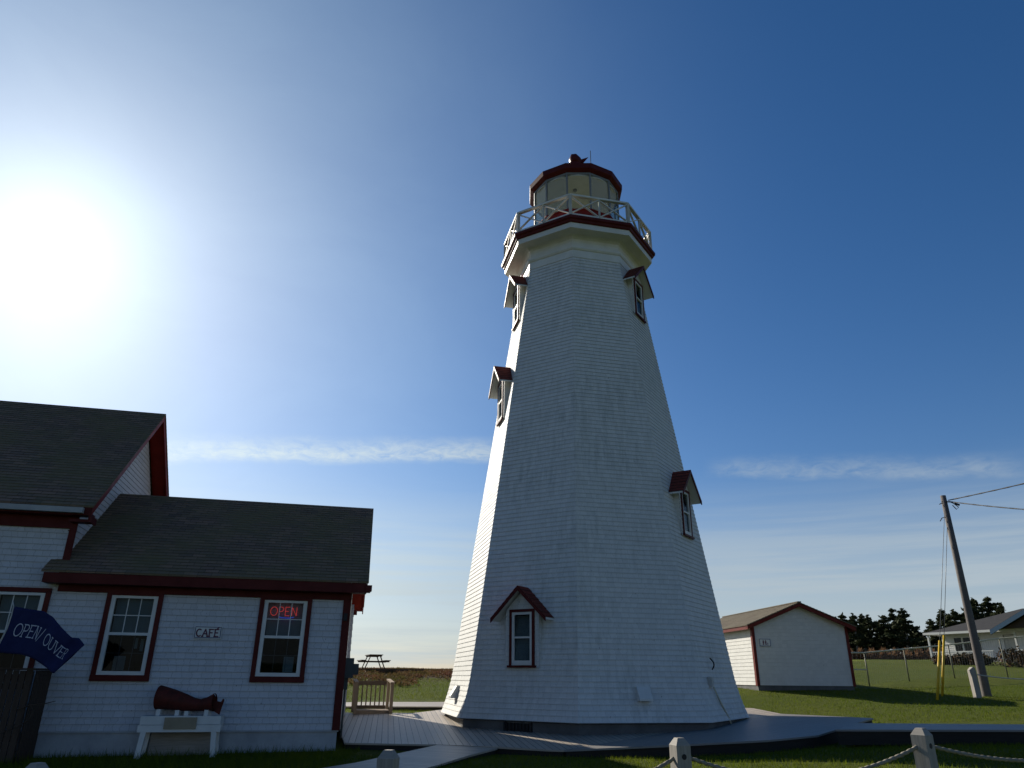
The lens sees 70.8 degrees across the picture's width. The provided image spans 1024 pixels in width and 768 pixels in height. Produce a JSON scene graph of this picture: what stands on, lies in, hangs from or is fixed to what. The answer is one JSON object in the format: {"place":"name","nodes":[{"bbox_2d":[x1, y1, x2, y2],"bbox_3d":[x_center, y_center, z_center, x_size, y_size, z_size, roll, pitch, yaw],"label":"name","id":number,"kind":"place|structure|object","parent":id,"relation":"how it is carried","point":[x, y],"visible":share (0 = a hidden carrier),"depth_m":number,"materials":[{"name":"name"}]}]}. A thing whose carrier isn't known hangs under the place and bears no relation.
{"place":"outdoors","nodes":[
{"label":"outdoors","id":0,"kind":"place"},
{"bbox_2d":[0,0,1023,668],"label":"sky","id":1,"kind":"structure","parent":0,"point":[277,231],"materials":[{"name":"blue"}]},
{"bbox_2d":[0,659,1023,767],"bbox_3d":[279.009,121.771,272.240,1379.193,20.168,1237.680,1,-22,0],"label":"ground","id":2,"kind":"structure","parent":0,"point":[930,680],"depth_m":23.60,"materials":[{"name":"green plant"}]},
{"bbox_2d":[0,668,51,764],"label":"slatted enclosure","id":3,"kind":"object","parent":2,"relation":"on","point":[31,726],"visible":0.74,"depth_m":13.78,"materials":[{"name":"brown wood"}]},
{"bbox_2d":[0,701,54,733],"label":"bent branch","id":4,"kind":"object","parent":2,"relation":"on","point":[30,716],"visible":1,"depth_m":13.57,"materials":[{"name":"brown wood"}]},
{"bbox_2d":[26,762,48,767],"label":"rope post","id":5,"kind":"object","parent":2,"relation":"on","point":[38,765],"visible":1,"depth_m":6.56,"materials":[{"name":"white wood"}]},
{"bbox_2d":[133,715,223,758],"bbox_3d":[-6.754,7.216,14.642,1.560,0.866,0.580,6,-23,-12],"label":"display stand","id":6,"kind":"object","parent":2,"relation":"on","point":[182,733],"visible":0.75,"depth_m":14.66,"materials":[{"name":"white paint"}]},
{"bbox_2d":[153,685,223,715],"bbox_3d":[-6.664,6.570,14.952,1.358,0.567,0.464,1,-22,-2],"label":"fog horn","id":7,"kind":"object","parent":6,"relation":"on","point":[177,701],"visible":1,"depth_m":14.81,"materials":[{"name":"red metal"}]},
{"bbox_2d":[0,400,373,757],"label":"cafe building","id":8,"kind":"structure","parent":2,"relation":"on","point":[123,566],"depth_m":15.99,"materials":[{"name":"white wood"}]},
{"bbox_2d":[0,587,52,678],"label":"window","id":9,"kind":"structure","parent":8,"relation":"in","point":[22,597],"depth_m":15.25,"materials":[{"name":"red paint"}]},
{"bbox_2d":[0,602,83,672],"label":"flag","id":10,"kind":"object","parent":8,"relation":"attached to","point":[48,641],"visible":1,"depth_m":13.74,"materials":[{"name":"blue fabric"}]},
{"bbox_2d":[88,593,163,680],"bbox_3d":[-8.304,5.565,15.771,1.145,1.900,0.965,6,-23,-12],"label":"window","id":11,"kind":"structure","parent":8,"relation":"in","point":[124,651],"depth_m":15.58,"materials":[{"name":"glass"}]},
{"bbox_2d":[193,626,222,638],"bbox_3d":[-6.650,5.433,15.752,0.570,0.260,0.030,6,-23,-12],"label":"wall sign","id":12,"kind":"object","parent":8,"relation":"attached to","point":[207,632],"visible":1,"depth_m":15.74,"materials":[{"name":"white paint"}]},
{"bbox_2d":[249,598,312,682],"bbox_3d":[-5.230,5.870,16.445,1.147,1.900,0.965,6,-23,-12],"label":"window","id":13,"kind":"structure","parent":8,"relation":"in","point":[281,644],"depth_m":16.27,"materials":[{"name":"glass"}]},
{"bbox_2d":[270,607,296,617],"bbox_3d":[-5.177,5.180,16.320,0.581,0.248,0.016,6,-23,-12],"label":"neon sign","id":14,"kind":"object","parent":8,"relation":"attached to","point":[285,612],"visible":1,"depth_m":16.33,"materials":[{"name":"red glass"}]},
{"bbox_2d":[376,749,399,767],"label":"rope post","id":15,"kind":"object","parent":2,"relation":"on","point":[387,758],"visible":1,"depth_m":7.33,"materials":[{"name":"white wood"}]},
{"bbox_2d":[654,756,673,767],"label":"rope","id":16,"kind":"object","parent":15,"relation":"attached to","point":[666,762],"visible":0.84,"depth_m":8.12,"materials":[{"name":"grey fabric"}]},
{"bbox_2d":[346,702,443,707],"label":"boardwalk","id":17,"kind":"structure","parent":2,"relation":"on","point":[420,704],"depth_m":28.12,"materials":[{"name":"grey wood"}]},
{"bbox_2d":[346,707,441,710],"bbox_3d":[-2.723,12.851,28.542,14.184,0.363,3.130,2,-22,-4],"label":"deck skirt","id":18,"kind":"object","parent":17,"relation":"attached to","point":[413,708],"depth_m":27.11,"materials":[{"name":"grey wood"}]},
{"bbox_2d":[348,667,452,686],"bbox_3d":[-5.181,17.604,42.761,22.159,2.256,19.676,1,-22,0],"label":"heath","id":19,"kind":"object","parent":2,"relation":"on","point":[379,675],"visible":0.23,"depth_m":37.57,"materials":[{"name":"brown plant"}]},
{"bbox_2d":[359,669,424,672],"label":"wooden platform","id":20,"kind":"structure","parent":19,"relation":"on","point":[403,670],"depth_m":40.41,"materials":[{"name":"brown wood"}]},
{"bbox_2d":[357,654,390,668],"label":"picnic table","id":21,"kind":"object","parent":20,"relation":"on","point":[377,656],"visible":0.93,"depth_m":40.48,"materials":[{"name":"grey wood"}]},
{"bbox_2d":[325,745,497,767],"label":"ramp walkway","id":22,"kind":"structure","parent":2,"relation":"on","point":[432,756],"depth_m":13.94,"materials":[{"name":"grey wood"}]},
{"bbox_2d":[439,750,495,766],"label":"deck skirt","id":23,"kind":"object","parent":22,"relation":"attached to","point":[488,753],"visible":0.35,"depth_m":14.61,"materials":[{"name":"grey wood"}]},
{"bbox_2d":[340,708,779,751],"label":"deck","id":24,"kind":"structure","parent":2,"relation":"on","point":[432,728],"depth_m":16.97,"materials":[{"name":"grey wood"}]},
{"bbox_2d":[351,678,394,713],"bbox_3d":[-4.387,9.788,22.607,1.200,0.990,1.522,6,-23,-13],"label":"deck railing","id":25,"kind":"object","parent":24,"relation":"on","point":[354,705],"visible":0.98,"depth_m":23.02,"materials":[{"name":"wood"}]},
{"bbox_2d":[338,730,565,756],"bbox_3d":[0.335,9.835,20.916,10.319,0.863,13.229,-20,-30,41],"label":"deck skirt","id":26,"kind":"object","parent":24,"relation":"attached to","point":[410,748],"visible":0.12,"depth_m":15.62,"materials":[{"name":"grey wood"}]},
{"bbox_2d":[441,151,748,735],"bbox_3d":[2.359,0.721,24.484,8.260,21.380,8.246,-13,-26,29],"label":"lighthouse","id":27,"kind":"object","parent":2,"relation":"on","point":[590,607],"visible":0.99,"depth_m":20.38,"materials":[{"name":"white wood"}]},
{"bbox_2d":[488,366,512,427],"bbox_3d":[-0.271,0.352,23.973,0.715,2.011,1.660,6,-23,-12],"label":"dormer window","id":28,"kind":"structure","parent":27,"relation":"in","point":[501,376],"depth_m":23.93,"materials":[{"name":"white wood"}]},
{"bbox_2d":[504,275,527,331],"bbox_3d":[0.250,-2.935,25.436,0.715,2.011,1.660,6,-23,-12],"label":"dormer window","id":29,"kind":"structure","parent":27,"relation":"in","point":[515,293],"depth_m":25.41,"materials":[{"name":"white wood"}]},
{"bbox_2d":[490,585,553,667],"bbox_3d":[0.316,6.322,18.774,1.660,2.011,0.715,-13,-26,29],"label":"dormer window","id":30,"kind":"structure","parent":27,"relation":"in","point":[521,601],"depth_m":18.67,"materials":[{"name":"white wood"}]},
{"bbox_2d":[623,266,653,324],"bbox_3d":[4.258,-3.112,24.797,0.715,2.011,1.660,-13,-26,29],"label":"dormer window","id":31,"kind":"structure","parent":27,"relation":"in","point":[639,288],"depth_m":24.79,"materials":[{"name":"white wood"}]},
{"bbox_2d":[668,470,701,539],"bbox_3d":[5.071,3.579,21.482,0.715,2.011,1.660,-13,-26,29],"label":"dormer window","id":32,"kind":"structure","parent":27,"relation":"in","point":[683,487],"depth_m":21.40,"materials":[{"name":"white wood"}]},
{"bbox_2d":[669,737,691,767],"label":"rope post","id":33,"kind":"object","parent":2,"relation":"on","point":[679,749],"visible":1,"depth_m":8.15,"materials":[{"name":"white wood"}]},
{"bbox_2d":[691,745,917,767],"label":"rope","id":34,"kind":"object","parent":33,"relation":"attached to","point":[879,763],"visible":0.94,"depth_m":8.45,"materials":[{"name":"grey fabric"}]},
{"bbox_2d":[564,714,873,751],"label":"deck","id":35,"kind":"structure","parent":2,"relation":"on","point":[778,727],"depth_m":16.15,"materials":[{"name":"grey wood"}]},
{"bbox_2d":[566,720,871,757],"bbox_3d":[5.824,8.273,16.721,3.668,0.800,9.730,-20,-30,41],"label":"deck skirt","id":36,"kind":"object","parent":35,"relation":"attached to","point":[777,746],"visible":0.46,"depth_m":14.52,"materials":[{"name":"grey wood"}]},
{"bbox_2d":[720,601,856,690],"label":"shed","id":37,"kind":"structure","parent":2,"relation":"on","point":[809,649],"depth_m":28.94,"materials":[{"name":"white wood"}]},
{"bbox_2d":[759,638,770,646],"bbox_3d":[10.104,10.328,28.766,0.480,0.300,0.028,3,-22,-6],"label":"restroom sign","id":38,"kind":"object","parent":37,"relation":"attached to","point":[764,642],"visible":1,"depth_m":28.75,"materials":[{"name":"white paint"}]},
{"bbox_2d":[837,612,853,648],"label":"spruce tree","id":39,"kind":"object","parent":2,"relation":"on","point":[842,617],"visible":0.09,"depth_m":94.06,"materials":[{"name":"green plant"}]},
{"bbox_2d":[847,613,868,650],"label":"spruce tree","id":40,"kind":"object","parent":2,"relation":"on","point":[859,638],"visible":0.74,"depth_m":84.23,"materials":[{"name":"green plant"}]},
{"bbox_2d":[855,613,872,653],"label":"spruce tree","id":41,"kind":"object","parent":2,"relation":"on","point":[861,616],"visible":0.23,"depth_m":91.54,"materials":[{"name":"green plant"}]},
{"bbox_2d":[861,614,880,649],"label":"spruce tree","id":42,"kind":"object","parent":2,"relation":"on","point":[870,625],"visible":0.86,"depth_m":85.32,"materials":[{"name":"green plant"}]},
{"bbox_2d":[872,620,886,650],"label":"spruce tree","id":43,"kind":"object","parent":2,"relation":"on","point":[876,623],"visible":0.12,"depth_m":95.44,"materials":[{"name":"green plant"}]},
{"bbox_2d":[875,615,897,652],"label":"spruce tree","id":44,"kind":"object","parent":2,"relation":"on","point":[885,641],"visible":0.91,"depth_m":83.84,"materials":[{"name":"green plant"}]},
{"bbox_2d":[850,646,941,659],"bbox_3d":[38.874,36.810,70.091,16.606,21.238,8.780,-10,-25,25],"label":"dry reeds","id":45,"kind":"object","parent":2,"relation":"on","point":[918,656],"visible":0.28,"depth_m":70.76,"materials":[{"name":"brown plant"}]},
{"bbox_2d":[887,608,910,653],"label":"spruce tree","id":46,"kind":"object","parent":2,"relation":"on","point":[892,616],"visible":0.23,"depth_m":88.24,"materials":[{"name":"green plant"}]},
{"bbox_2d":[887,608,923,649],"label":"spruce tree","id":47,"kind":"object","parent":2,"relation":"on","point":[905,626],"visible":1,"depth_m":82.19,"materials":[{"name":"green plant"}]},
{"bbox_2d":[908,629,927,653],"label":"spruce tree","id":48,"kind":"object","parent":2,"relation":"on","point":[917,633],"visible":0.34,"depth_m":88.05,"materials":[{"name":"green plant"}]},
{"bbox_2d":[910,728,938,767],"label":"rope post","id":49,"kind":"object","parent":2,"relation":"on","point":[925,755],"visible":1,"depth_m":8.55,"materials":[{"name":"white wood"}]},
{"bbox_2d":[935,745,1023,762],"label":"rope","id":50,"kind":"object","parent":49,"relation":"attached to","point":[978,755],"visible":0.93,"depth_m":8.66,"materials":[{"name":"grey fabric"}]},
{"bbox_2d":[835,723,1023,731],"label":"boardwalk","id":51,"kind":"structure","parent":2,"relation":"on","point":[880,727],"depth_m":14.25,"materials":[{"name":"grey wood"}]},
{"bbox_2d":[837,731,1023,744],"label":"deck skirt","id":52,"kind":"object","parent":51,"relation":"attached to","point":[871,738],"visible":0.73,"depth_m":13.74,"materials":[{"name":"grey wood"}]},
{"bbox_2d":[921,619,941,651],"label":"spruce tree","id":53,"kind":"object","parent":2,"relation":"on","point":[930,623],"visible":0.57,"depth_m":82.61,"materials":[{"name":"green plant"}]},
{"bbox_2d":[851,636,1023,685],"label":"chain-link fence","id":54,"kind":"object","parent":2,"relation":"on","point":[904,656],"visible":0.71,"depth_m":33.78,"materials":[{"name":"metal"}]},
{"bbox_2d":[936,640,940,699],"bbox_3d":[15.143,10.174,25.565,1.006,2.051,0.090,14,-26,-30],"label":"guy guard","id":55,"kind":"object","parent":2,"relation":"on","point":[938,670],"visible":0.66,"depth_m":25.53,"materials":[{"name":"yellow plastic"}]},
{"bbox_2d":[935,609,947,629],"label":"spruce tree","id":56,"kind":"object","parent":2,"relation":"on","point":[942,619],"visible":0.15,"depth_m":89.47,"materials":[{"name":"green plant"}]},
{"bbox_2d":[941,635,944,695],"bbox_3d":[16.147,10.562,26.970,0.650,2.199,0.087,2,-22,-4],"label":"guy guard","id":57,"kind":"object","parent":2,"relation":"on","point":[943,665],"visible":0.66,"depth_m":26.95,"materials":[{"name":"yellow plastic"}]},
{"bbox_2d":[930,654,959,664],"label":"shrub","id":58,"kind":"object","parent":2,"relation":"on","point":[947,661],"visible":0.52,"depth_m":52.33,"materials":[{"name":"green plant"}]},
{"bbox_2d":[942,609,963,627],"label":"spruce tree","id":59,"kind":"object","parent":2,"relation":"on","point":[954,616],"visible":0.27,"depth_m":83.76,"materials":[{"name":"green plant"}]},
{"bbox_2d":[949,652,971,664],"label":"shrub","id":60,"kind":"object","parent":2,"relation":"on","point":[958,658],"visible":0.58,"depth_m":50.97,"materials":[{"name":"green plant"}]},
{"bbox_2d":[939,495,991,696],"bbox_3d":[17.733,8.206,28.015,0.845,7.857,0.329,-10,-24,24],"label":"utility pole","id":61,"kind":"object","parent":2,"relation":"on","point":[978,655],"visible":0.82,"depth_m":27.81,"materials":[{"name":"grey wood"}]},
{"bbox_2d":[939,509,944,639],"bbox_3d":[16.610,7.127,27.789,2.481,5.339,0.020,14,-26,-30],"label":"guy wire","id":62,"kind":"object","parent":61,"relation":"attached to","point":[942,572],"visible":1,"depth_m":27.74,"materials":[{"name":"grey metal"}]},
{"bbox_2d":[944,541,946,630],"bbox_3d":[17.053,7.473,28.309,1.209,4.575,0.021,2,-22,-4],"label":"guy wire","id":63,"kind":"object","parent":61,"relation":"attached to","point":[945,585],"visible":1,"depth_m":28.12,"materials":[{"name":"grey metal"}]},
{"bbox_2d":[948,483,1023,500],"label":"power line","id":64,"kind":"object","parent":61,"relation":"attached to","point":[987,491],"visible":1,"depth_m":27.49,"materials":[{"name":"black plastic"}]},
{"bbox_2d":[948,501,1023,509],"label":"power line","id":65,"kind":"object","parent":61,"relation":"attached to","point":[985,505],"visible":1,"depth_m":27.37,"materials":[{"name":"black plastic"}]},
{"bbox_2d":[957,597,987,622],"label":"spruce tree","id":66,"kind":"object","parent":2,"relation":"on","point":[975,605],"visible":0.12,"depth_m":86.27,"materials":[{"name":"green plant"}]},
{"bbox_2d":[923,608,1023,661],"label":"white house","id":67,"kind":"structure","parent":2,"relation":"on","point":[1007,624],"depth_m":58.47,"materials":[{"name":"grey wood"}]},
{"bbox_2d":[952,636,982,652],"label":"window","id":68,"kind":"structure","parent":67,"relation":"in","point":[965,638],"depth_m":60.09,"materials":[{"name":"white paint"}]},
{"bbox_2d":[1003,635,1016,653],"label":"window","id":69,"kind":"structure","parent":67,"relation":"in","point":[1009,644],"depth_m":56.80,"materials":[{"name":"white paint"}]},
{"bbox_2d":[967,667,981,697],"bbox_3d":[16.832,10.958,26.184,0.220,1.242,0.200,1,-22,0],"label":"short post","id":70,"kind":"object","parent":2,"relation":"on","point":[974,683],"visible":0.78,"depth_m":26.16,"materials":[{"name":"white wood"}]},
{"bbox_2d":[977,674,1023,679],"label":"rope","id":71,"kind":"object","parent":70,"relation":"attached to","point":[1000,677],"visible":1,"depth_m":25.93,"materials":[{"name":"grey fabric"}]},
{"bbox_2d":[968,653,996,665],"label":"shrub","id":72,"kind":"object","parent":2,"relation":"on","point":[988,659],"visible":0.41,"depth_m":49.33,"materials":[{"name":"green plant"}]},
{"bbox_2d":[977,596,1004,616],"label":"spruce tree","id":73,"kind":"object","parent":2,"relation":"on","point":[990,608],"visible":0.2,"depth_m":90.67,"materials":[{"name":"green plant"}]},
{"bbox_2d":[992,603,1005,615],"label":"spruce tree","id":74,"kind":"object","parent":2,"relation":"on","point":[1000,608],"visible":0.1,"depth_m":86.82,"materials":[{"name":"green plant"}]},
{"bbox_2d":[994,646,1023,666],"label":"shrub","id":75,"kind":"object","parent":2,"relation":"on","point":[1014,656],"visible":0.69,"depth_m":46.46,"materials":[{"name":"brown plant"}]},
{"bbox_2d":[1013,654,1023,666],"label":"shrub","id":76,"kind":"object","parent":2,"relation":"on","point":[1020,658],"visible":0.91,"depth_m":45.01,"materials":[{"name":"brown plant"}]}
]}

